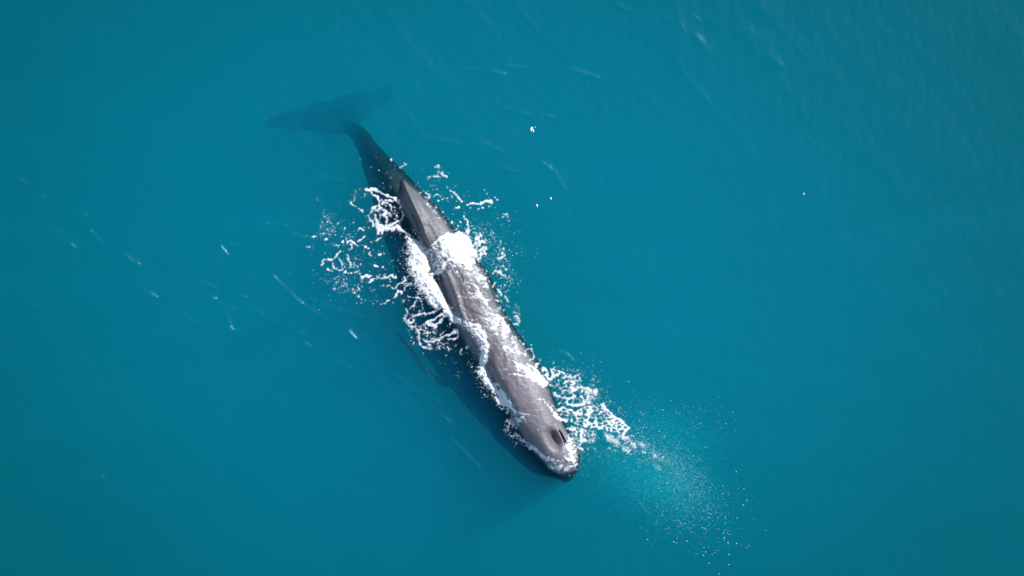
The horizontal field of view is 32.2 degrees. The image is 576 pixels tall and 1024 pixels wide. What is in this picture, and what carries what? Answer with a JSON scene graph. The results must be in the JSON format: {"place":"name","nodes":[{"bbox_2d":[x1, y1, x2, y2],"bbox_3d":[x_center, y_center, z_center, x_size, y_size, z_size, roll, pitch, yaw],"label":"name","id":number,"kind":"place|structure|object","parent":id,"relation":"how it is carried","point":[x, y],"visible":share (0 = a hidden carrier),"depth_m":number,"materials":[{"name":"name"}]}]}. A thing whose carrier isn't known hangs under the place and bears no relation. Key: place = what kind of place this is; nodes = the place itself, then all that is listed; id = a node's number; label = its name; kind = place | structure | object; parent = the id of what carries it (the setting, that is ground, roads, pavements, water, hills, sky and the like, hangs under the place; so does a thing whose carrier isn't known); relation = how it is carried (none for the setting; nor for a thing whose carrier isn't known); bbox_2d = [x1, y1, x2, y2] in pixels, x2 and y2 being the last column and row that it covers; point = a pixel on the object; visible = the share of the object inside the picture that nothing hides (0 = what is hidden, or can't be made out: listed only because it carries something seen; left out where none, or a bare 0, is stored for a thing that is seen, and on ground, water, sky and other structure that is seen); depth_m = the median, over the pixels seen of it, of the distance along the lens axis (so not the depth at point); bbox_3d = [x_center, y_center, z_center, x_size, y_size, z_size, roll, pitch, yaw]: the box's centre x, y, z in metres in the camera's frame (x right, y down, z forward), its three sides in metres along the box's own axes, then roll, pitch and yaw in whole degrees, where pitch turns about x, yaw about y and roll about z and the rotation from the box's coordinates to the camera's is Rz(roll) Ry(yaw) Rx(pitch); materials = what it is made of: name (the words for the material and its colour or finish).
{"place":"outdoors","nodes":[
{"label":"outdoors","id":0,"kind":"place"},
{"bbox_2d":[0,0,1023,575],"label":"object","id":1,"kind":"structure","parent":0,"point":[183,393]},
{"bbox_3d":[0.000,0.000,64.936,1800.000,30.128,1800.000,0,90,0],"label":"water","id":2,"kind":"structure","parent":0,"visible":0},
{"bbox_2d":[309,221,411,303],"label":"foam threads","id":3,"kind":"object","parent":2,"relation":"on","point":[391,275],"visible":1,"depth_m":49.96,"materials":[{"name":"white liquid"}]},
{"bbox_2d":[350,187,410,236],"bbox_3d":[-3.505,-2.142,49.738,1.591,0.498,2.101,-33,90,0],"label":"foam ring","id":4,"kind":"object","parent":2,"relation":"on","point":[381,228],"visible":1,"depth_m":49.97,"materials":[{"name":"white liquid"}]},
{"bbox_2d":[264,81,579,481],"bbox_3d":[-2.173,-0.296,52.656,3.972,6.372,14.125,-32,90,0],"label":"sperm whale","id":5,"kind":"object","parent":2,"relation":"on","point":[455,368],"visible":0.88,"depth_m":50.37},
{"bbox_2d":[405,235,461,323],"bbox_3d":[-2.454,-0.096,49.799,1.125,0.345,2.984,-25,90,0],"label":"foam wash","id":6,"kind":"object","parent":2,"relation":"on","point":[425,279],"visible":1,"depth_m":49.86,"materials":[{"name":"white liquid"}]},
{"bbox_2d":[403,296,468,350],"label":"foam swirls","id":7,"kind":"object","parent":2,"relation":"on","point":[435,325],"visible":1,"depth_m":49.94,"materials":[{"name":"white liquid"}]},
{"bbox_2d":[428,216,485,279],"bbox_3d":[-1.526,-1.102,49.779,1.712,0.426,1.910,0,90,0],"label":"foam burst","id":8,"kind":"object","parent":2,"relation":"on","point":[468,255],"visible":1,"depth_m":49.73,"materials":[{"name":"white liquid"}]},
{"bbox_2d":[390,159,533,359],"bbox_3d":[-1.023,-1.473,49.864,2.303,0.263,7.502,-40,90,0],"label":"foam scatter","id":9,"kind":"object","parent":2,"relation":"on","point":[480,235],"visible":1,"depth_m":49.98,"materials":[{"name":"white liquid"}]},
{"bbox_2d":[313,208,654,475],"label":"spray droplets","id":10,"kind":"object","parent":2,"relation":"on","point":[487,309],"visible":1,"depth_m":49.79,"materials":[{"name":"white liquid"}]},
{"bbox_2d":[456,271,552,411],"bbox_3d":[-0.283,1.554,49.740,1.223,0.508,4.993,-30,90,0],"label":"flank foam","id":11,"kind":"object","parent":2,"relation":"on","point":[534,376],"visible":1,"depth_m":49.70,"materials":[{"name":"white"}]},
{"bbox_2d":[462,318,558,461],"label":"foam ridge","id":12,"kind":"structure","parent":2,"relation":"on","point":[503,400],"depth_m":49.75,"materials":[{"name":"white liquid"}]},
{"bbox_2d":[550,437,576,471],"bbox_3d":[1.581,4.720,49.779,0.853,0.455,1.170,27,90,0],"label":"nose splash","id":13,"kind":"object","parent":2,"relation":"on","point":[559,467],"visible":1,"depth_m":49.70,"materials":[{"name":"white liquid"}]},
{"bbox_2d":[535,363,662,458],"bbox_3d":[2.450,3.831,49.772,5.100,0.480,2.214,33,90,0],"label":"foam lace","id":14,"kind":"object","parent":2,"relation":"on","point":[589,410],"visible":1,"depth_m":49.98,"materials":[{"name":"white"}]},
{"bbox_2d":[592,396,746,564],"bbox_3d":[4.431,5.483,49.563,5.404,0.852,5.120,0,90,0],"label":"water spray","id":15,"kind":"object","parent":2,"relation":"on","point":[679,482],"visible":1,"depth_m":49.78,"materials":[{"name":"white liquid"}]},
{"bbox_2d":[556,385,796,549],"bbox_3d":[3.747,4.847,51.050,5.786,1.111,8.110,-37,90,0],"label":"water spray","id":16,"kind":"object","parent":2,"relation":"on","point":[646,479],"depth_m":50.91,"materials":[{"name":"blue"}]}
]}

